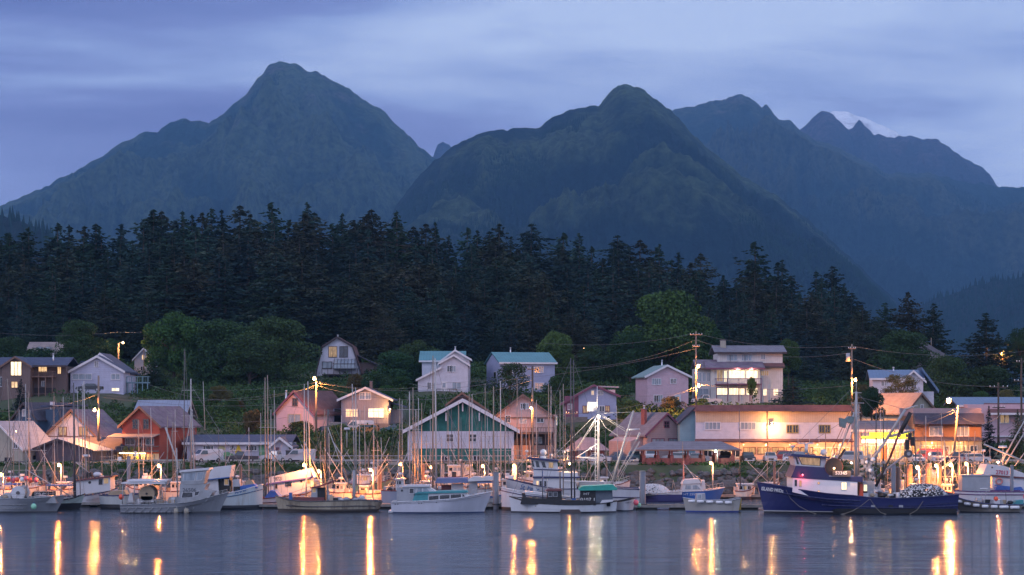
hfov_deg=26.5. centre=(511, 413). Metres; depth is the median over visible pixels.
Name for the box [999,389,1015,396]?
bush
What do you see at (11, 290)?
spruce tree
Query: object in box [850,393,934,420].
house
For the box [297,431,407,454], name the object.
grass
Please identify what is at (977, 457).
parked car
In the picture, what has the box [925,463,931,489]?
piling
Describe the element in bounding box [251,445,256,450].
window
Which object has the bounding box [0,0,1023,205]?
sky
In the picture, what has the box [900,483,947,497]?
fishing net
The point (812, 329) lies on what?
spruce tree
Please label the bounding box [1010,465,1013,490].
piling
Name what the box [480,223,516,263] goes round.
spruce tree
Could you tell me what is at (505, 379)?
overhead wire
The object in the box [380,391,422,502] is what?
fishing boat
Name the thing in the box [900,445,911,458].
window
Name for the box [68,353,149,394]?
lavender house
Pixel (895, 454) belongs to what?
window
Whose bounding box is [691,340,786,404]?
white villa
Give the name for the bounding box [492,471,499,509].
piling
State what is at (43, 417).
navy house
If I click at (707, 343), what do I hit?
overhead wire
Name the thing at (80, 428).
window
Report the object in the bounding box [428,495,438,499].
window
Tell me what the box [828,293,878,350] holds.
spruce tree
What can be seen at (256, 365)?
leafy tree
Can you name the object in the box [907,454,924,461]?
parked car
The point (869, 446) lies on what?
window
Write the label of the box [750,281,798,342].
spruce tree
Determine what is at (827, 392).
bush
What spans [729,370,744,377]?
window
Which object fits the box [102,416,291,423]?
overhead wire
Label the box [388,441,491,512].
cabin cruiser
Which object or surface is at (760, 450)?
window
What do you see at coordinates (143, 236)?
spruce tree
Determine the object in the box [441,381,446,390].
door
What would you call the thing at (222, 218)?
spruce tree
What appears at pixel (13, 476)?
fishing boat
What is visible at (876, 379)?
blue roof house
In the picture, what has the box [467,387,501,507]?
fishing boat
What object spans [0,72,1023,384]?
forest
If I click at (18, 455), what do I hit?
shed
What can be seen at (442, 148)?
mountain
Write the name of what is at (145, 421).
window
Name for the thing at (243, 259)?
spruce tree
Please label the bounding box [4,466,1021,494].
riprap
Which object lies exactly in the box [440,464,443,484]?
piling
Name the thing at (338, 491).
fishing boat
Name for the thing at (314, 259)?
spruce tree
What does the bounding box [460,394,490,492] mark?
fishing boat
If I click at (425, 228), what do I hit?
spruce tree
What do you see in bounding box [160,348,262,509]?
fishing boat
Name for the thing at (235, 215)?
spruce tree
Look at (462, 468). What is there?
piling
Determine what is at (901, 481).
fishing boat
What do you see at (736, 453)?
window
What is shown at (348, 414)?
window
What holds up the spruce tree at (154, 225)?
on the terrain at (667, 469)
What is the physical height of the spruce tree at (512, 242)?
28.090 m
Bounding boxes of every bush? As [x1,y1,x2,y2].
[192,400,205,420]
[208,385,232,404]
[222,399,242,416]
[238,400,245,410]
[242,409,261,433]
[281,420,314,434]
[325,424,347,433]
[326,387,341,395]
[346,373,363,390]
[377,385,400,403]
[389,376,411,389]
[660,396,686,413]
[697,398,710,404]
[747,377,757,397]
[810,384,840,400]
[972,391,991,396]
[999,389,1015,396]
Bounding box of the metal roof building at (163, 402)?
[134,400,197,418]
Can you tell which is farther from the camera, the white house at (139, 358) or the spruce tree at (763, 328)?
the spruce tree at (763, 328)
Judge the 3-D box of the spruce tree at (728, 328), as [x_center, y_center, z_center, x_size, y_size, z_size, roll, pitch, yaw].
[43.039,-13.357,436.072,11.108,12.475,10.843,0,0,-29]
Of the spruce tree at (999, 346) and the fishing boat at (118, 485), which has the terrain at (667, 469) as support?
the spruce tree at (999, 346)
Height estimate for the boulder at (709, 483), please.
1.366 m
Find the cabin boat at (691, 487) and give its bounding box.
[680,441,724,500]
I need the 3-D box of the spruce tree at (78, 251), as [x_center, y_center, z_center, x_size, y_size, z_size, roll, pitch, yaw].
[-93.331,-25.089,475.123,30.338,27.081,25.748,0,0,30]
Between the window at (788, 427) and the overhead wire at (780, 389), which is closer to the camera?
the window at (788, 427)
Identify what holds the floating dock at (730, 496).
on the water
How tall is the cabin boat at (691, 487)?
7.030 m
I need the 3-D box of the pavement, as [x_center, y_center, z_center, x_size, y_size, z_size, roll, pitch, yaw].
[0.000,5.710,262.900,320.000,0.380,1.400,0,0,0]
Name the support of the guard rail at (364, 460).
on the terrain at (667, 469)
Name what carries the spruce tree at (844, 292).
on the terrain at (667, 469)
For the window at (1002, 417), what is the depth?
297.97 m
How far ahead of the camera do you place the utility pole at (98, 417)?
267.91 m
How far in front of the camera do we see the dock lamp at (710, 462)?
228.95 m
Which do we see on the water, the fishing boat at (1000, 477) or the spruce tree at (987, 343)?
the fishing boat at (1000, 477)
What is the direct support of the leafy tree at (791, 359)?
on the terrain at (667, 469)
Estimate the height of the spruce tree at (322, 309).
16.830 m
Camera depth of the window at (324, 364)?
385.97 m
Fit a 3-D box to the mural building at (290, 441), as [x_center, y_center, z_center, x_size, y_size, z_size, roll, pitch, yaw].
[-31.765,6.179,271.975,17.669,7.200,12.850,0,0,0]
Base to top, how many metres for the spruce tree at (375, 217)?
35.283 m
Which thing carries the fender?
attached to the seine skiff at (981, 501)
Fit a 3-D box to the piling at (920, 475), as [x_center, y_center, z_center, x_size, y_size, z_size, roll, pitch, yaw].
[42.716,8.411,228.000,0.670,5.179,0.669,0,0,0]
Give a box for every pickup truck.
[224,451,258,461]
[259,451,287,461]
[606,452,637,461]
[691,395,721,403]
[719,452,731,457]
[740,452,755,461]
[763,452,776,461]
[945,452,960,461]
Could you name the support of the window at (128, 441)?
in the red shop at (153, 420)
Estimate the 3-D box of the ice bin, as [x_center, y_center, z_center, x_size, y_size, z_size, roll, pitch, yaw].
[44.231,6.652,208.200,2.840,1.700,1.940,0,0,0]
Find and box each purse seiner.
[505,394,640,502]
[757,381,958,513]
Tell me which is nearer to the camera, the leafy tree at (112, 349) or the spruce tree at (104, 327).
the leafy tree at (112, 349)
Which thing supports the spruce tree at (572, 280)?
on the terrain at (667, 469)
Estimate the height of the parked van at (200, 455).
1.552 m
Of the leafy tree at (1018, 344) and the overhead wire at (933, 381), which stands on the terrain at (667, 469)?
the leafy tree at (1018, 344)
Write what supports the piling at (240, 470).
in the water
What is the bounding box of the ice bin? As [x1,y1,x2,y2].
[957,474,990,490]
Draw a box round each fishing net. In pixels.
[646,484,670,495]
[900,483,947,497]
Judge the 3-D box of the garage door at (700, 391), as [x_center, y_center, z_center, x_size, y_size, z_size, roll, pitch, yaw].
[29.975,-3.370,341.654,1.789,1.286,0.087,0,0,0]
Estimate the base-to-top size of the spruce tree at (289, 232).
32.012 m
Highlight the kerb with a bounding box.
[2,462,1023,464]
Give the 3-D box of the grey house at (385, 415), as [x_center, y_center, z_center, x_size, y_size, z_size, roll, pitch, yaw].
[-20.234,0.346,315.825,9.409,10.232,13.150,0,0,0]
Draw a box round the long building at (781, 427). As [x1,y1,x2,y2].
[675,405,853,458]
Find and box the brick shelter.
[636,441,741,464]
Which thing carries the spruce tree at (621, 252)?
on the terrain at (667, 469)
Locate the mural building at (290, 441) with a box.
[182,434,300,458]
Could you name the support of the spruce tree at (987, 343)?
on the terrain at (667, 469)
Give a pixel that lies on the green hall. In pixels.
(444, 424)
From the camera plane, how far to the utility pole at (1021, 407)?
284.89 m
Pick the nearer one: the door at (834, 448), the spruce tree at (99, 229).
the door at (834, 448)
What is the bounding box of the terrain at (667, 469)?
[0,365,1023,491]
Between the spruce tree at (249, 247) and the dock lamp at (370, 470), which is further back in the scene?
the spruce tree at (249, 247)
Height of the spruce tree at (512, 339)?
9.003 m
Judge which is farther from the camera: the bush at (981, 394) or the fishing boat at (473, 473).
the bush at (981, 394)
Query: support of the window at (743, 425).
in the long building at (781, 427)
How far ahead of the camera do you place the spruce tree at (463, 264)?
474.06 m
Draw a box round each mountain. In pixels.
[0,61,435,265]
[382,84,909,330]
[433,142,450,158]
[672,94,1023,308]
[800,111,997,186]
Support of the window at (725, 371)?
in the white villa
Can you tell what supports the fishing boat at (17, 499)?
on the water
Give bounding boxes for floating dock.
[80,502,100,506]
[259,503,501,508]
[634,504,762,509]
[720,494,760,498]
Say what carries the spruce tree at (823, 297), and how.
on the terrain at (667, 469)
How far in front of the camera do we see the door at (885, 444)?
265.92 m
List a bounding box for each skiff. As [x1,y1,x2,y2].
[616,497,636,510]
[683,493,741,511]
[958,490,1023,511]
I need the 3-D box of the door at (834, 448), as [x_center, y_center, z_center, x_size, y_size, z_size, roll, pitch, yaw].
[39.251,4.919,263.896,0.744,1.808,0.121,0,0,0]
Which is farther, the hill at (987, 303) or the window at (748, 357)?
the hill at (987, 303)
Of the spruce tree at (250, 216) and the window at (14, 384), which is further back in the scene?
the spruce tree at (250, 216)
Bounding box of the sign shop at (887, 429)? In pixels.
[851,421,911,458]
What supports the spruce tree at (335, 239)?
on the terrain at (667, 469)
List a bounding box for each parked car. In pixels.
[75,383,103,390]
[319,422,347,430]
[350,424,379,432]
[379,424,401,430]
[580,454,611,461]
[628,451,640,461]
[661,452,690,457]
[690,453,709,460]
[775,450,796,458]
[832,451,863,461]
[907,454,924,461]
[927,452,943,463]
[960,453,991,461]
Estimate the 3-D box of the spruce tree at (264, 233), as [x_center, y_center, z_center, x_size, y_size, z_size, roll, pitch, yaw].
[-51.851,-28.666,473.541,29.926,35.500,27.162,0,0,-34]
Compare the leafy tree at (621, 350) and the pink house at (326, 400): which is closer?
the pink house at (326, 400)
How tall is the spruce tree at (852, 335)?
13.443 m
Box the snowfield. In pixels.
[831,111,900,137]
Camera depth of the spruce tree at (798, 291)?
491.03 m
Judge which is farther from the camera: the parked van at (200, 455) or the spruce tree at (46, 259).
the spruce tree at (46, 259)
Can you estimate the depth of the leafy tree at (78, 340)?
366.64 m
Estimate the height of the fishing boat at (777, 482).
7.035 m
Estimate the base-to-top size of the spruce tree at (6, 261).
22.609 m
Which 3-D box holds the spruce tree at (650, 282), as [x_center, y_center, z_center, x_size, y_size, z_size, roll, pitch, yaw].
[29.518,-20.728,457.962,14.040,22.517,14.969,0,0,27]
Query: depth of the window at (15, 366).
333.79 m
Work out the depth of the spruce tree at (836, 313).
460.89 m
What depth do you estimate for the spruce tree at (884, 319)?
411.49 m
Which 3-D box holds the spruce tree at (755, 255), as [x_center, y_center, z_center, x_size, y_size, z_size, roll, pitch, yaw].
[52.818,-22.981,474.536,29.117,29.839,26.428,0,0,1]
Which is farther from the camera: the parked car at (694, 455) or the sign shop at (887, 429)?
the sign shop at (887, 429)
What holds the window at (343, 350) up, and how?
in the gambrel house at (340, 355)
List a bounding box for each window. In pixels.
[10,361,21,375]
[11,381,17,387]
[38,367,46,371]
[58,427,66,435]
[72,374,91,379]
[79,427,86,435]
[111,374,119,379]
[125,438,134,444]
[132,419,137,428]
[141,454,153,458]
[143,419,148,428]
[145,438,153,444]
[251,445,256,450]
[288,414,300,422]
[292,398,297,405]
[322,362,331,367]
[328,346,336,356]
[334,408,340,421]
[339,346,347,356]
[346,409,357,416]
[359,392,364,399]
[365,392,370,399]
[368,408,383,417]
[409,488,413,493]
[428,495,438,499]
[439,495,449,498]
[446,434,453,441]
[447,365,451,371]
[450,494,461,498]
[452,382,460,388]
[470,434,476,441]
[506,415,510,422]
[519,418,526,423]
[520,403,524,408]
[534,383,543,389]
[534,437,541,442]
[537,418,543,422]
[539,366,543,372]
[548,462,553,468]
[582,406,588,412]
[599,406,604,411]
[651,438,664,441]
[652,378,656,384]
[654,395,658,401]
[664,421,669,427]
[698,372,701,381]
[702,372,705,381]
[704,451,712,457]
[705,422,720,429]
[707,372,710,381]
[716,370,722,381]
[717,388,726,394]
[724,370,726,381]
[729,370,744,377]
[729,388,744,394]
[731,354,737,360]
[731,451,738,457]
[740,422,755,429]
[743,447,755,453]
[745,354,751,360]
[746,370,757,377]
[757,447,769,453]
[760,370,768,375]
[761,354,765,359]
[763,388,766,395]
[772,447,784,451]
[773,388,778,395]
[786,425,792,432]
[786,447,798,451]
[793,425,798,432]
[798,457,820,465]
[800,447,812,453]
[811,447,820,455]
[819,425,824,432]
[822,447,831,458]
[825,425,830,432]
[839,447,849,454]
[841,482,846,489]
[861,445,870,458]
[871,445,879,458]
[888,445,898,458]
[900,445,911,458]
[929,426,942,435]
[952,445,966,451]
[957,426,968,435]
[970,445,977,451]
[1000,415,1004,423]
[1005,415,1008,423]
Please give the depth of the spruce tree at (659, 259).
491.75 m
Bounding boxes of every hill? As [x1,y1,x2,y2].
[0,215,66,263]
[907,277,1023,380]
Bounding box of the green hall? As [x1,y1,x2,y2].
[403,398,519,459]
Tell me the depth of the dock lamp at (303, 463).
214.45 m
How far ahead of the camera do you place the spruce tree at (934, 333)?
407.24 m
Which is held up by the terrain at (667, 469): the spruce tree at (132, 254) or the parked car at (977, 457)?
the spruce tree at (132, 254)
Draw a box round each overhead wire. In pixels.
[26,388,310,410]
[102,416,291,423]
[104,397,397,411]
[151,380,530,400]
[168,375,529,390]
[317,350,687,388]
[413,384,694,395]
[534,387,694,414]
[550,333,1021,355]
[554,340,845,367]
[700,384,848,389]
[857,360,1008,389]
[865,410,997,422]
[908,413,1001,427]
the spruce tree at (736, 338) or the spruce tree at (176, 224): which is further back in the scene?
the spruce tree at (176, 224)
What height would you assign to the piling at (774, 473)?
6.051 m
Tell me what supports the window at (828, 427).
in the long building at (781, 427)
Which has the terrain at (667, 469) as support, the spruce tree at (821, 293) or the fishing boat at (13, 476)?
the spruce tree at (821, 293)
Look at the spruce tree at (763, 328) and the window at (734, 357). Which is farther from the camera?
the spruce tree at (763, 328)
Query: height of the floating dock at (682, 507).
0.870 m
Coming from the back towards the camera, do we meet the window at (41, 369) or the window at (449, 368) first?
the window at (449, 368)
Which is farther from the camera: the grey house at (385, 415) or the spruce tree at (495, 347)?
the spruce tree at (495, 347)
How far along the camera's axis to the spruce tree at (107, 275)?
455.09 m
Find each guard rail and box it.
[321,455,408,464]
[410,455,569,464]
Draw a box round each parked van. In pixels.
[192,449,223,461]
[284,449,316,461]
[347,420,373,432]
[645,451,656,457]
[914,448,942,461]
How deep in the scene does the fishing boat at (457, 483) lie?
211.99 m
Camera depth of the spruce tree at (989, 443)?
271.78 m
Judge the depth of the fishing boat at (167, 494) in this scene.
221.16 m
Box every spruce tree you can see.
[0,233,19,275]
[0,233,25,261]
[0,240,17,284]
[0,256,23,329]
[0,265,56,335]
[0,273,56,335]
[4,254,45,308]
[7,241,40,292]
[8,232,43,279]
[9,379,26,410]
[12,227,44,300]
[23,240,79,292]
[23,309,62,351]
[31,222,83,290]
[37,245,54,262]
[46,239,79,290]
[49,310,69,348]
[50,280,86,338]
[59,225,78,273]
[63,226,93,267]
[70,224,118,276]
[70,238,111,283]
[75,293,140,359]
[81,284,141,358]
[85,235,116,279]
[86,226,111,258]
[97,250,121,301]
[101,240,155,305]
[102,224,138,283]
[103,239,128,288]
[107,305,136,362]
[111,209,193,288]
[112,231,128,264]
[123,296,161,362]
[124,265,206,357]
[126,258,247,350]
[131,213,167,267]
[133,223,156,284]
[135,359,179,390]
[137,219,211,279]
[138,211,172,267]
[138,235,176,299]
[151,220,201,270]
[163,211,198,257]
[179,212,231,262]
[181,227,215,293]
[187,215,199,243]
[193,226,220,272]
[198,253,247,320]
[199,235,236,283]
[201,208,234,260]
[205,231,300,277]
[209,209,237,256]
[209,225,254,273]
[210,219,235,261]
[210,238,273,311]
[216,205,266,256]
[217,235,273,310]
[224,254,351,360]
[226,214,265,251]
[229,220,269,258]
[237,247,316,322]
[241,253,362,343]
[251,202,292,256]
[264,218,282,259]
[265,241,329,295]
[266,212,278,242]
[271,213,339,288]
[274,253,327,328]
[279,219,293,240]
[281,233,331,289]
[293,202,328,274]
[294,285,361,360]
[299,278,375,360]
[300,212,339,262]
[300,250,341,325]
[318,223,344,281]
[319,216,412,287]
[320,223,382,285]
[328,220,355,255]
[333,213,351,264]
[333,224,345,251]
[336,229,381,295]
[344,216,403,266]
[347,209,404,261]
[367,292,461,361]
[373,210,425,278]
[378,223,423,260]
[395,226,430,266]
[401,223,452,269]
[405,283,482,350]
[406,243,422,293]
[422,222,449,273]
[431,241,461,289]
[443,235,463,276]
[444,301,486,365]
[451,242,488,293]
[453,227,484,287]
[464,229,483,279]
[470,314,509,361]
[475,238,512,281]
[476,231,503,280]
[479,224,574,313]
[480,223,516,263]
[500,253,557,310]
[501,298,559,351]
[501,325,522,351]
[507,236,515,258]
[537,307,600,365]
[546,232,584,298]
[549,239,566,276]
[549,247,574,310]
[552,264,579,313]
[560,233,607,305]
[560,255,589,310]
[566,264,609,331]
[568,246,591,268]
[580,269,606,314]
[583,246,604,290]
[585,266,643,352]
[588,235,666,311]
[590,258,615,302]
[594,246,633,311]
[604,254,633,317]
[615,261,684,320]
[622,240,674,289]
[622,246,636,281]
[628,261,650,316]
[631,263,657,325]
[638,274,672,324]
[644,283,716,326]
[645,247,669,272]
[650,244,680,282]
[665,259,679,281]
[666,252,707,299]
[668,269,697,313]
[670,262,717,314]
[681,253,725,308]
[682,272,726,321]
[698,279,742,334]
[706,310,719,359]
[713,275,732,309]
[719,317,736,343]
[723,283,750,330]
[724,241,788,322]
[724,275,746,298]
[725,270,778,341]
[726,293,759,344]
[729,333,754,344]
[733,259,769,323]
[737,329,752,344]
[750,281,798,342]
[750,312,793,373]
[755,330,771,344]
[758,267,773,291]
[762,376,816,404]
[767,262,792,291]
[767,314,828,378]
[770,260,799,304]
[777,276,796,319]
[778,286,803,322]
[786,275,807,310]
[786,303,854,377]
[791,292,850,362]
[800,272,833,314]
[806,277,838,335]
[808,315,854,379]
[810,266,857,322]
[810,278,833,338]
[820,285,855,371]
[823,305,885,383]
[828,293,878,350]
[835,322,861,377]
[837,296,853,349]
[838,284,861,331]
[843,303,902,383]
[865,317,878,343]
[872,292,945,369]
[917,303,962,374]
[955,313,1023,396]
[982,406,998,458]
[990,332,1023,394]
[1005,409,1023,458]
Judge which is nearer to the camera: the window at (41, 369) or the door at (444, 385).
the window at (41, 369)
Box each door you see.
[137,438,141,445]
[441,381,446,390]
[580,451,585,458]
[697,388,708,396]
[833,447,838,454]
[881,444,887,458]
[943,446,948,455]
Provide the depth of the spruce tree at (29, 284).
439.44 m
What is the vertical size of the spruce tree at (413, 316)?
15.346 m
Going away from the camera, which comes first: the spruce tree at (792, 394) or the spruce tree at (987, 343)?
the spruce tree at (792, 394)
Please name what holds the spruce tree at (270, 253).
on the terrain at (667, 469)
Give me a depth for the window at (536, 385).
360.47 m
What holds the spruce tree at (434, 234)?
on the terrain at (667, 469)
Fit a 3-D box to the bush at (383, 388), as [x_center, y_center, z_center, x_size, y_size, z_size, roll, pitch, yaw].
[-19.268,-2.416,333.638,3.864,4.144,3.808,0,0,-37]
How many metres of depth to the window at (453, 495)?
197.57 m
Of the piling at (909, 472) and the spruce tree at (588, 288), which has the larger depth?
the spruce tree at (588, 288)
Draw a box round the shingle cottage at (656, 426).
[609,405,677,457]
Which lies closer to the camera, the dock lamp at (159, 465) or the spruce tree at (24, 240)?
the dock lamp at (159, 465)
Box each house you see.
[0,353,78,400]
[10,401,87,432]
[27,342,66,355]
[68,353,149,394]
[132,348,156,374]
[272,390,340,430]
[316,335,380,377]
[337,381,406,427]
[416,346,472,392]
[484,347,557,392]
[495,394,556,458]
[631,360,691,409]
[850,393,934,420]
[866,367,938,404]
[913,338,943,366]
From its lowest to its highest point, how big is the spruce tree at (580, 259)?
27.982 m
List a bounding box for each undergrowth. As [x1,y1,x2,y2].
[0,353,1023,452]
[0,459,1023,484]
[298,432,982,458]
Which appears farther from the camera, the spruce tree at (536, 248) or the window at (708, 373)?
the spruce tree at (536, 248)
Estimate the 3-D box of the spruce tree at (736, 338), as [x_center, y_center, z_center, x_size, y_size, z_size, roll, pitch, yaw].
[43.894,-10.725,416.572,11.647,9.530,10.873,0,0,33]
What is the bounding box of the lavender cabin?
[559,384,620,422]
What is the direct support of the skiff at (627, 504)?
on the water
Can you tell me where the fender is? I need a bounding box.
[999,505,1008,508]
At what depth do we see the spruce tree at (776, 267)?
492.50 m
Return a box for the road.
[0,461,1021,461]
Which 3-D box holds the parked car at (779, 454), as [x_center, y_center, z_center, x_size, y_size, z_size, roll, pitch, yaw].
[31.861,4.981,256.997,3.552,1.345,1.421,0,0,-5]
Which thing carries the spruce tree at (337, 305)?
on the terrain at (667, 469)
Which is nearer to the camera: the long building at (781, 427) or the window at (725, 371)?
the long building at (781, 427)
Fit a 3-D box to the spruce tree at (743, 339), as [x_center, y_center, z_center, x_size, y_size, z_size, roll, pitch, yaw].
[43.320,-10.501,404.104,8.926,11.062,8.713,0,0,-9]
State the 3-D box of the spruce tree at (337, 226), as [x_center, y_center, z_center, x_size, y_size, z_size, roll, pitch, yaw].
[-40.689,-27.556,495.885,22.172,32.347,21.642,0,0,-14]
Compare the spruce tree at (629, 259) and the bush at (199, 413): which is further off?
the spruce tree at (629, 259)
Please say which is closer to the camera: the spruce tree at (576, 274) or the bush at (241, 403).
the bush at (241, 403)
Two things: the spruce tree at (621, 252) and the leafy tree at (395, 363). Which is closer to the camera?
the leafy tree at (395, 363)
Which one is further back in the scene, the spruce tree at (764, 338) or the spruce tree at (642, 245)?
the spruce tree at (642, 245)
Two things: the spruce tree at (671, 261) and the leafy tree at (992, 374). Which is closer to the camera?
the leafy tree at (992, 374)
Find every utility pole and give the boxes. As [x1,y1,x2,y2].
[93,375,99,441]
[313,376,316,430]
[527,366,537,456]
[566,412,576,458]
[690,331,701,404]
[846,344,856,414]
[946,397,958,461]
[989,383,1007,454]
[1014,358,1023,447]
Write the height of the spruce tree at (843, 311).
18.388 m
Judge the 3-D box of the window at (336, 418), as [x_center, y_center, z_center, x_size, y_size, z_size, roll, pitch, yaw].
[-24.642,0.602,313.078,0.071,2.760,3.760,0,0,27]
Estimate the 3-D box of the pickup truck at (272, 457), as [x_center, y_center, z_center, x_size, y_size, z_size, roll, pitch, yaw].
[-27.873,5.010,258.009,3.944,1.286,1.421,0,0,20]
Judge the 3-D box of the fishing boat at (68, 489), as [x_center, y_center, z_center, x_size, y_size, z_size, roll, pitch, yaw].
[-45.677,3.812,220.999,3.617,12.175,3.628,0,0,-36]
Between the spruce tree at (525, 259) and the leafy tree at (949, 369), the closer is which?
the leafy tree at (949, 369)
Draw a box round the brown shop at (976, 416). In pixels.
[899,408,984,455]
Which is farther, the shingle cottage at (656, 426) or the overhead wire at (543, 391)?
the overhead wire at (543, 391)
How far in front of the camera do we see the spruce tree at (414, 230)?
491.77 m
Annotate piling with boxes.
[43,465,45,484]
[127,456,130,484]
[239,464,241,485]
[378,466,381,489]
[422,464,424,479]
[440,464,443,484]
[461,463,464,484]
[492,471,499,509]
[639,471,646,504]
[773,461,775,483]
[891,464,895,492]
[896,467,899,491]
[907,464,911,486]
[918,469,921,483]
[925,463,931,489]
[938,467,941,487]
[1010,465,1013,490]
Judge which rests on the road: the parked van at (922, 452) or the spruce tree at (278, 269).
the parked van at (922, 452)
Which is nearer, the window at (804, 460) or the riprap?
the window at (804, 460)
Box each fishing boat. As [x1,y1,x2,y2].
[0,379,65,512]
[0,391,47,495]
[0,412,46,487]
[27,383,84,509]
[42,396,81,494]
[64,381,119,506]
[83,416,133,494]
[99,489,139,508]
[120,448,228,512]
[125,408,164,498]
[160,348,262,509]
[162,413,195,500]
[218,429,254,491]
[257,375,295,502]
[266,381,337,495]
[275,384,382,511]
[298,441,348,493]
[316,409,351,498]
[347,406,400,492]
[355,430,395,500]
[358,419,388,479]
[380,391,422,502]
[411,356,475,493]
[411,412,440,485]
[414,403,456,489]
[442,402,474,489]
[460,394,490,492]
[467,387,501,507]
[476,409,524,486]
[482,381,524,502]
[501,384,579,509]
[507,388,557,482]
[509,358,617,512]
[547,384,588,480]
[554,409,602,485]
[596,406,631,486]
[646,480,681,501]
[733,409,769,498]
[747,441,787,493]
[852,409,890,493]
[889,422,923,488]
[900,426,939,494]
[916,412,958,484]
[933,440,964,493]
[954,490,1023,501]
[958,419,1023,490]
[962,425,1006,473]
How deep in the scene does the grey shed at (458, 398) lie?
317.55 m
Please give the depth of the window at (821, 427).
263.98 m
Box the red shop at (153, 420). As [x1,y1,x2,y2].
[107,406,200,458]
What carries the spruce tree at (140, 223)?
on the terrain at (667, 469)
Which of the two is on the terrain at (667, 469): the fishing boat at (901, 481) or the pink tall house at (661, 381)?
the pink tall house at (661, 381)
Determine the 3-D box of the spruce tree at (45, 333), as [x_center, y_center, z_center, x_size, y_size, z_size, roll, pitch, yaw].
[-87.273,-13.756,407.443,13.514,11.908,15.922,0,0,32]
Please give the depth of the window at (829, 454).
263.92 m
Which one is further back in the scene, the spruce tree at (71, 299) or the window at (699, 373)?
the spruce tree at (71, 299)
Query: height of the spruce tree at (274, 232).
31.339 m
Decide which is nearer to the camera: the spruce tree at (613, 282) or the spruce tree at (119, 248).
the spruce tree at (613, 282)
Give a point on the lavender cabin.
(606, 400)
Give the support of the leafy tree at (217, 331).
on the terrain at (667, 469)
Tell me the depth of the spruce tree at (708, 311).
419.14 m
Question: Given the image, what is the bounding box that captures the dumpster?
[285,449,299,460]
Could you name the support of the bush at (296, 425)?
on the terrain at (667, 469)
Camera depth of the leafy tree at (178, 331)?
369.79 m
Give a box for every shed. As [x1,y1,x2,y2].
[0,421,50,460]
[32,438,112,460]
[83,437,129,458]
[445,392,490,412]
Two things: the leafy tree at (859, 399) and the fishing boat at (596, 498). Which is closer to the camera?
the fishing boat at (596, 498)
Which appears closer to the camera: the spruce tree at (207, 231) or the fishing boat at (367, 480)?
the fishing boat at (367, 480)
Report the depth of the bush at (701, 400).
323.41 m
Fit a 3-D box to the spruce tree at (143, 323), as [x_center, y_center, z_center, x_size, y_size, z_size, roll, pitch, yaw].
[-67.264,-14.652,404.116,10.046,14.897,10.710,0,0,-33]
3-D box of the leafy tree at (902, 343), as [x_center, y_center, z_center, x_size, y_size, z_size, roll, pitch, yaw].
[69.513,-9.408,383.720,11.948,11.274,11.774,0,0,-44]
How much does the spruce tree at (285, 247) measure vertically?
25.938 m
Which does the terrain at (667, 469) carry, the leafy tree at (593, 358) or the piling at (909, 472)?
the leafy tree at (593, 358)
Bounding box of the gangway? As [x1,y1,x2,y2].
[922,449,955,482]
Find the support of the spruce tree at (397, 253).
on the terrain at (667, 469)
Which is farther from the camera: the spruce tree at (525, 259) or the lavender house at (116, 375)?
the spruce tree at (525, 259)
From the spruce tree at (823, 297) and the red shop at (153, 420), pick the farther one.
the spruce tree at (823, 297)
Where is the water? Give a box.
[0,495,1023,574]
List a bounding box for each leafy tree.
[0,336,28,356]
[13,347,61,356]
[55,319,110,363]
[96,338,125,363]
[141,311,203,379]
[180,318,256,385]
[222,330,279,383]
[241,315,322,383]
[360,372,393,390]
[370,350,421,383]
[397,340,440,382]
[484,362,530,403]
[536,330,575,376]
[541,375,569,402]
[576,344,615,383]
[606,331,652,387]
[610,289,716,382]
[683,321,723,360]
[780,338,801,387]
[846,383,873,420]
[860,386,885,420]
[866,329,939,369]
[880,374,920,392]
[923,354,976,403]
[956,365,1023,396]
[1005,327,1023,378]
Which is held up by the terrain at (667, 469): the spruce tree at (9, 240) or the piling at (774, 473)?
the spruce tree at (9, 240)
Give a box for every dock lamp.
[57,462,61,494]
[157,463,161,498]
[302,462,306,495]
[317,469,321,486]
[369,468,372,498]
[512,463,516,479]
[709,461,712,487]
[949,463,952,492]
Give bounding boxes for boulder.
[671,481,680,486]
[705,481,717,488]
[719,479,736,490]
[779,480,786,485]
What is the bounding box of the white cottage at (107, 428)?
[46,409,121,439]
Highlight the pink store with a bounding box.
[943,397,1023,442]
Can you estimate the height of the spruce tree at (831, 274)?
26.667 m
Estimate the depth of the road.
258.75 m
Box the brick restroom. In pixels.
[566,437,608,458]
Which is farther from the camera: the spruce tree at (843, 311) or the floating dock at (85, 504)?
the spruce tree at (843, 311)
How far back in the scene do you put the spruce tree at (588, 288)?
451.25 m
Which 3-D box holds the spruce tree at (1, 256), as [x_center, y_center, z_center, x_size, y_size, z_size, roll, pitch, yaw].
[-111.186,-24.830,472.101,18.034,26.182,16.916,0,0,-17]
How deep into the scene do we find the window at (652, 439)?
267.55 m
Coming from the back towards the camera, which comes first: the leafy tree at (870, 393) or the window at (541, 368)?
the window at (541, 368)
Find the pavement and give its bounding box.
[32,459,1023,460]
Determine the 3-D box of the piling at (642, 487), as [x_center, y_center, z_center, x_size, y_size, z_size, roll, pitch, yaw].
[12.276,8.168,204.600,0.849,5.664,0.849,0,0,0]
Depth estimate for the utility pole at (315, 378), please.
299.88 m

